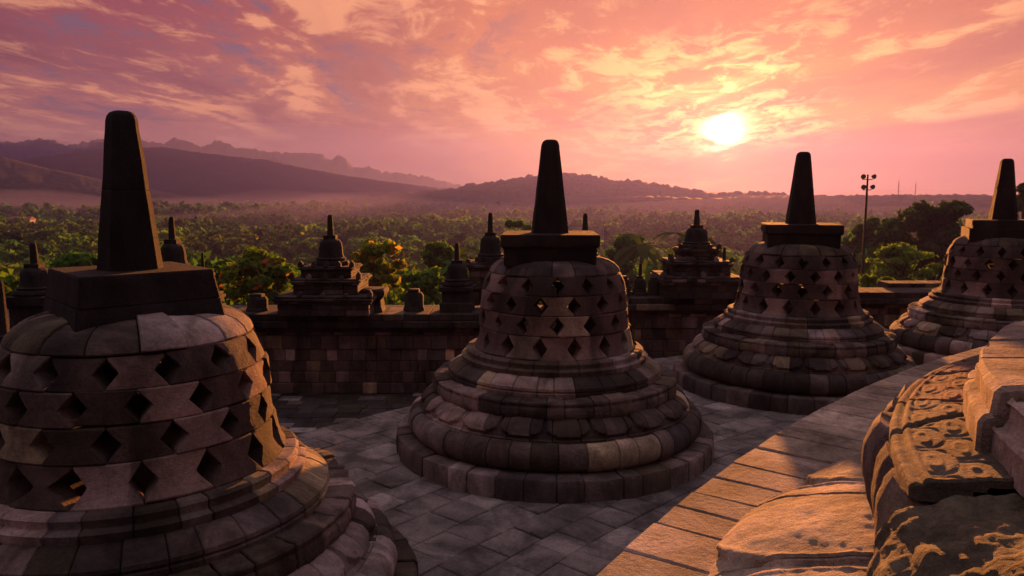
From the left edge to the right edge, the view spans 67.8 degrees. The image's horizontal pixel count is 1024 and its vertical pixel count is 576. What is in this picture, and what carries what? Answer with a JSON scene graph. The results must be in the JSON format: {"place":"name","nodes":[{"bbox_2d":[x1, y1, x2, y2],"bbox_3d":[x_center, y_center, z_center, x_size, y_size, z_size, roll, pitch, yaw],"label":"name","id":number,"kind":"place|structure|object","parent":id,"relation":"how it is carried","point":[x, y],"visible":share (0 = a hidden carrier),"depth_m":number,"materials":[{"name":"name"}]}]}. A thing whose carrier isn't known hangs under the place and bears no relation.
{"place":"outdoors","nodes":[
{"label":"outdoors","id":0,"kind":"place"},
{"bbox_2d":[0,157,256,207],"bbox_3d":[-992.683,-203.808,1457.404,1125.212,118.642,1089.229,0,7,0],"label":"foothill","id":1,"kind":"structure","parent":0,"point":[21,182],"depth_m":1340.72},
{"bbox_2d":[14,147,443,202],"bbox_3d":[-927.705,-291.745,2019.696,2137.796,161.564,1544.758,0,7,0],"label":"mountain slopes","id":2,"kind":"structure","parent":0,"point":[178,171],"depth_m":1915.08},
{"bbox_2d":[0,137,461,188],"bbox_3d":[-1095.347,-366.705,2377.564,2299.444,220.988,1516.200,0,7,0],"label":"mountain range","id":3,"kind":"structure","parent":0,"point":[337,164],"depth_m":2519.74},
{"bbox_2d":[7,305,567,434],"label":"walkway","id":4,"kind":"structure","parent":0,"point":[299,413],"depth_m":15.61,"materials":[{"name":"stone"}]},
{"bbox_2d":[238,307,567,393],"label":"balustrade wall","id":5,"kind":"structure","parent":4,"relation":"on","point":[394,350],"depth_m":16.57,"materials":[{"name":"stone"}]},
{"bbox_2d":[246,293,268,311],"bbox_3d":[-5.653,0.312,16.912,0.486,0.373,0.494,0,7,0],"label":"stone finial","id":6,"kind":"object","parent":5,"relation":"on","point":[257,302],"visible":1,"depth_m":16.74,"materials":[{"name":"grey stone"}]},
{"bbox_2d":[272,215,376,315],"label":"niche tower","id":7,"kind":"structure","parent":5,"relation":"on","point":[331,280],"depth_m":16.22,"materials":[{"name":"stone"}]},
{"bbox_2d":[359,286,388,311],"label":"parapet block","id":8,"kind":"structure","parent":5,"relation":"on","point":[380,292],"depth_m":16.67,"materials":[{"name":"stone"}]},
{"bbox_2d":[403,288,424,311],"bbox_3d":[-2.179,0.257,16.905,0.461,0.484,0.469,0,7,0],"label":"stone finial","id":9,"kind":"object","parent":5,"relation":"on","point":[414,300],"visible":1,"depth_m":16.75,"materials":[{"name":"grey stone"}]},
{"bbox_2d":[439,243,474,312],"bbox_3d":[-1.212,-0.249,16.839,0.732,1.504,0.728,0,7,2],"label":"stupa","id":10,"kind":"object","parent":5,"relation":"on","point":[456,287],"visible":1,"depth_m":16.59,"materials":[{"name":"stone"}]},
{"bbox_2d":[466,213,503,305],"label":"niche tower","id":11,"kind":"structure","parent":5,"relation":"on","point":[490,253],"depth_m":17.67,"materials":[{"name":"stone"}]},
{"bbox_2d":[551,213,630,289],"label":"niche tower","id":12,"kind":"structure","parent":4,"relation":"on","point":[585,223],"depth_m":20.87,"materials":[{"name":"stone"}]},
{"bbox_2d":[296,355,918,575],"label":"stupa terrace","id":13,"kind":"structure","parent":4,"relation":"on","point":[443,530],"depth_m":7.50,"materials":[{"name":"grey stone"}]},
{"bbox_2d":[0,280,8,343],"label":"stupa","id":14,"kind":"object","parent":13,"relation":"on","point":[4,328],"visible":0.14,"depth_m":11.69,"materials":[{"name":"stone"}]},
{"bbox_2d":[0,110,417,575],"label":"latticed stupa","id":15,"kind":"object","parent":13,"relation":"on","point":[192,457],"visible":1,"depth_m":4.80,"materials":[{"name":"grey stone"}]},
{"bbox_2d":[396,139,713,504],"bbox_3d":[0.510,0.100,9.398,3.906,3.800,3.935,0,7,0],"label":"latticed stupa","id":16,"kind":"object","parent":13,"relation":"on","point":[584,399],"visible":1,"depth_m":8.48,"materials":[{"name":"grey stone"}]},
{"bbox_2d":[597,345,986,575],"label":"terrace","id":17,"kind":"structure","parent":13,"relation":"on","point":[686,535],"depth_m":4.27,"materials":[{"name":"brown stone"}]},
{"bbox_2d":[708,321,1023,575],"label":"great stupa","id":18,"kind":"object","parent":17,"relation":"on","point":[928,480],"visible":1,"depth_m":2.43,"materials":[{"name":"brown stone"}]},
{"bbox_2d":[673,152,916,415],"bbox_3d":[4.668,-0.283,12.434,3.908,3.830,3.933,0,7,0],"label":"latticed stupa","id":19,"kind":"object","parent":13,"relation":"on","point":[796,329],"visible":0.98,"depth_m":11.59,"materials":[{"name":"grey stone"}]},
{"bbox_2d":[889,158,1023,364],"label":"latticed stupa","id":20,"kind":"object","parent":13,"relation":"on","point":[971,302],"visible":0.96,"depth_m":13.94,"materials":[{"name":"grey stone"}]},
{"bbox_2d":[627,295,735,358],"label":"balustrade wall","id":21,"kind":"structure","parent":4,"relation":"on","point":[662,327],"depth_m":18.61,"materials":[{"name":"stone"}]},
{"bbox_2d":[622,275,630,295],"bbox_3d":[2.739,-0.068,19.032,0.466,0.479,0.474,0,7,0],"label":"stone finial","id":22,"kind":"object","parent":21,"relation":"on","point":[627,281],"visible":0.36,"depth_m":18.88,"materials":[{"name":"grey stone"}]},
{"bbox_2d":[631,263,648,295],"bbox_3d":[3.192,-0.224,19.013,0.450,0.792,0.451,0,7,4],"label":"stupa","id":23,"kind":"object","parent":21,"relation":"on","point":[639,289],"visible":1,"depth_m":18.91,"materials":[{"name":"stone"}]},
{"bbox_2d":[648,277,659,295],"bbox_3d":[3.545,-0.050,19.033,0.332,0.441,0.330,0,7,0],"label":"stone finial","id":24,"kind":"object","parent":21,"relation":"on","point":[653,286],"visible":0.94,"depth_m":18.91,"materials":[{"name":"grey stone"}]},
{"bbox_2d":[650,210,739,298],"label":"niche tower","id":25,"kind":"structure","parent":21,"relation":"on","point":[695,267],"depth_m":18.33,"materials":[{"name":"stone"}]},
{"bbox_2d":[858,287,933,329],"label":"balustrade wall","id":26,"kind":"structure","parent":4,"relation":"on","point":[885,307],"depth_m":18.84,"materials":[{"name":"stone"}]},
{"bbox_2d":[877,280,940,287],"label":"wall coping","id":27,"kind":"structure","parent":26,"relation":"on","point":[914,284],"depth_m":19.74,"materials":[{"name":"stone"}]},
{"bbox_3d":[-10.600,1.903,15.928,8.798,1.551,1.138,0,7,0],"label":"balustrade wall","id":28,"kind":"object","parent":4,"relation":"on","visible":0},
{"bbox_2d":[5,243,47,329],"bbox_3d":[-9.180,0.192,14.729,0.819,2.135,0.819,0,7,-2],"label":"stupa","id":29,"kind":"object","parent":28,"relation":"on","point":[25,300],"visible":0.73,"depth_m":14.42,"materials":[{"name":"stone"}]},
{"bbox_2d":[160,217,225,300],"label":"niche tower","id":30,"kind":"structure","parent":28,"relation":"on","point":[172,249],"depth_m":16.62,"materials":[{"name":"stone"}]},
{"bbox_2d":[201,253,204,266],"bbox_3d":[-6.785,-0.059,16.766,0.420,1.444,0.420,0,7,0],"label":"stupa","id":31,"kind":"object","parent":30,"relation":"on","point":[202,260],"visible":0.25,"depth_m":16.68,"materials":[{"name":"stone"}]},
{"bbox_2d":[209,220,630,286],"bbox_3d":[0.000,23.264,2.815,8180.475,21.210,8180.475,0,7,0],"label":"valley ground","id":32,"kind":"structure","parent":0,"point":[601,236],"depth_m":619.13,"materials":[{"name":"green plant"}]},
{"bbox_2d":[0,264,13,277],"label":"forest tree","id":33,"kind":"object","parent":32,"relation":"on","point":[5,271],"visible":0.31,"depth_m":74.57,"materials":[{"name":"green plant"}]},
{"bbox_2d":[0,274,18,296],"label":"leafy tree","id":34,"kind":"object","parent":32,"relation":"on","point":[11,282],"visible":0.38,"depth_m":40.05,"materials":[{"name":"green plant"}]},
{"bbox_2d":[25,216,35,222],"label":"house","id":35,"kind":"structure","parent":32,"relation":"on","point":[31,218],"depth_m":616.22,"materials":[{"name":"white paint"}]},
{"bbox_2d":[47,250,97,267],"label":"leafy tree","id":36,"kind":"object","parent":32,"relation":"on","point":[71,259],"visible":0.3,"depth_m":69.18,"materials":[{"name":"green plant"}]},
{"bbox_2d":[160,242,242,304],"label":"forest tree","id":37,"kind":"object","parent":32,"relation":"on","point":[209,263],"visible":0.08,"depth_m":69.31,"materials":[{"name":"green plant"}]},
{"bbox_2d":[213,258,243,304],"bbox_3d":[-22.652,2.759,60.726,3.243,10.305,2.788,5,9,38],"label":"leafy tree","id":38,"kind":"object","parent":32,"relation":"on","point":[217,272],"visible":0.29,"depth_m":59.98,"materials":[{"name":"green plant"}]},
{"bbox_2d":[216,243,297,304],"bbox_3d":[-14.568,2.857,44.437,4.527,11.004,4.624,-4,8,-29],"label":"leafy tree","id":39,"kind":"object","parent":32,"relation":"on","point":[254,269],"visible":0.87,"depth_m":43.46,"materials":[{"name":"green plant"}]},
{"bbox_2d":[276,268,300,290],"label":"forest tree","id":40,"kind":"object","parent":32,"relation":"on","point":[298,271],"depth_m":84.58,"materials":[{"name":"green plant"}]},
{"bbox_2d":[286,261,312,291],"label":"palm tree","id":41,"kind":"object","parent":32,"relation":"on","point":[304,262],"visible":0.04,"depth_m":97.32,"materials":[{"name":"green plant"}]},
{"bbox_2d":[352,237,406,288],"bbox_3d":[-7.790,2.794,42.756,3.326,11.346,3.364,5,8,33],"label":"leafy tree","id":42,"kind":"object","parent":32,"relation":"on","point":[375,263],"visible":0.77,"depth_m":41.70,"materials":[{"name":"green plant"}]},
{"bbox_2d":[387,290,396,303],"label":"forest tree","id":43,"kind":"object","parent":32,"relation":"on","point":[390,300],"visible":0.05,"depth_m":122.43,"materials":[{"name":"green plant"}]},
{"bbox_2d":[384,248,413,269],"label":"forest tree","id":44,"kind":"object","parent":32,"relation":"on","point":[403,254],"visible":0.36,"depth_m":225.57,"materials":[{"name":"green plant"}]},
{"bbox_2d":[391,287,406,304],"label":"forest tree","id":45,"kind":"object","parent":32,"relation":"on","point":[399,294],"visible":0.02,"depth_m":131.46,"materials":[{"name":"green plant"}]},
{"bbox_2d":[384,264,434,304],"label":"forest tree","id":46,"kind":"object","parent":32,"relation":"on","point":[403,286],"visible":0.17,"depth_m":84.90,"materials":[{"name":"green plant"}]},
{"bbox_2d":[399,266,444,304],"bbox_3d":[-6.456,2.909,55.743,3.484,9.104,4.058,0,7,0],"label":"leafy tree","id":47,"kind":"object","parent":32,"relation":"on","point":[427,282],"visible":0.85,"depth_m":54.56,"materials":[{"name":"green plant"}]},
{"bbox_2d":[419,240,454,286],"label":"leafy tree","id":48,"kind":"object","parent":32,"relation":"on","point":[432,254],"visible":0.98,"depth_m":74.38,"materials":[{"name":"green plant"}]},
{"bbox_2d":[430,260,468,304],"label":"forest tree","id":49,"kind":"object","parent":32,"relation":"on","point":[443,269],"visible":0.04,"depth_m":73.22,"materials":[{"name":"green plant"}]},
{"bbox_2d":[426,245,479,268],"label":"palm tree","id":50,"kind":"object","parent":32,"relation":"on","point":[462,250],"visible":0.23,"depth_m":75.85,"materials":[{"name":"green plant"}]},
{"bbox_2d":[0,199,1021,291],"bbox_3d":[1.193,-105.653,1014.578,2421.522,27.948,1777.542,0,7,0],"label":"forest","id":51,"kind":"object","parent":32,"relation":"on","point":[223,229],"visible":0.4,"depth_m":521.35,"materials":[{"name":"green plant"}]},
{"bbox_2d":[499,218,531,248],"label":"leafy tree","id":52,"kind":"object","parent":32,"relation":"on","point":[511,224],"visible":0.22,"depth_m":108.62,"materials":[{"name":"green plant"}]},
{"bbox_2d":[603,226,606,257],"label":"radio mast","id":53,"kind":"object","parent":32,"relation":"on","point":[605,230],"visible":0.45,"depth_m":259.60,"materials":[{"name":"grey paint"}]},
{"bbox_2d":[602,233,648,289],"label":"leafy tree","id":54,"kind":"object","parent":32,"relation":"on","point":[629,270],"visible":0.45,"depth_m":89.19,"materials":[{"name":"green plant"}]},
{"bbox_2d":[609,234,671,275],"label":"palm tree","id":55,"kind":"object","parent":32,"relation":"on","point":[645,251],"visible":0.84,"depth_m":80.11,"materials":[{"name":"green plant"}]},
{"bbox_2d":[630,255,662,291],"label":"forest tree","id":56,"kind":"object","parent":32,"relation":"on","point":[650,266],"visible":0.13,"depth_m":100.65,"materials":[{"name":"green plant"}]},
{"bbox_2d":[653,227,726,269],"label":"palm tree","id":57,"kind":"object","parent":32,"relation":"on","point":[666,234],"visible":0.25,"depth_m":86.51,"materials":[{"name":"green plant"}]},
{"bbox_2d":[671,237,739,274],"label":"forest tree","id":58,"kind":"object","parent":32,"relation":"on","point":[720,255],"visible":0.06,"depth_m":101.10,"materials":[{"name":"green plant"}]},
{"bbox_2d":[727,256,740,274],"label":"forest tree","id":59,"kind":"object","parent":32,"relation":"on","point":[737,259],"visible":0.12,"depth_m":190.80,"materials":[{"name":"green plant"}]},
{"bbox_2d":[841,232,860,272],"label":"dense tree","id":60,"kind":"object","parent":32,"relation":"on","point":[845,240],"visible":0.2,"depth_m":94.69,"materials":[{"name":"green plant"}]},
{"bbox_2d":[861,174,876,276],"bbox_3d":[27.736,-0.543,60.303,1.221,16.745,0.417,0,7,0],"label":"floodlight mast","id":61,"kind":"object","parent":32,"relation":"on","point":[863,176],"visible":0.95,"depth_m":59.66,"materials":[{"name":"black metal"}]},
{"bbox_2d":[859,274,895,287],"bbox_3d":[22.286,3.589,46.760,1.998,9.006,2.286,-6,9,-42],"label":"leafy tree","id":62,"kind":"object","parent":32,"relation":"on","point":[866,280],"visible":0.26,"depth_m":46.25,"materials":[{"name":"green plant"}]},
{"bbox_2d":[849,215,915,260],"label":"dense tree","id":63,"kind":"object","parent":32,"relation":"on","point":[874,227],"visible":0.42,"depth_m":88.52,"materials":[{"name":"green plant"}]},
{"bbox_2d":[855,245,910,285],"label":"forest tree","id":64,"kind":"object","parent":32,"relation":"on","point":[868,266],"visible":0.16,"depth_m":86.44,"materials":[{"name":"green plant"}]},
{"bbox_2d":[858,242,942,283],"bbox_3d":[30.360,2.047,60.566,6.701,11.363,6.195,0,7,0],"label":"leafy tree","id":65,"kind":"object","parent":32,"relation":"on","point":[891,264],"visible":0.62,"depth_m":59.31,"materials":[{"name":"green plant"}]},
{"bbox_2d":[882,199,974,280],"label":"dense tree","id":66,"kind":"object","parent":32,"relation":"on","point":[936,230],"visible":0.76,"depth_m":83.65,"materials":[{"name":"green plant"}]},
{"bbox_2d":[1016,183,1023,218],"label":"dense tree","id":67,"kind":"object","parent":32,"relation":"on","point":[1020,197],"visible":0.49,"depth_m":79.26,"materials":[{"name":"green plant"}]},
{"bbox_2d":[0,0,1023,195],"label":"sky","id":68,"kind":"structure","parent":0,"point":[709,96],"materials":[{"name":"pink"}]},
{"bbox_2d":[320,172,789,207],"bbox_3d":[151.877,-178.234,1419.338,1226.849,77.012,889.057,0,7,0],"label":"wooded hills","id":69,"kind":"structure","parent":0,"point":[518,190],"depth_m":1361.93,"materials":[{"name":"purple plant"}]},
{"bbox_2d":[487,194,632,214],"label":"ridge spur","id":70,"kind":"structure","parent":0,"point":[572,201],"depth_m":1196.86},
{"bbox_2d":[591,193,992,215],"bbox_3d":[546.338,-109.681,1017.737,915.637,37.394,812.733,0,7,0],"label":"ridge","id":71,"kind":"structure","parent":0,"point":[982,202],"depth_m":995.40,"materials":[{"name":"plant"}]}
]}

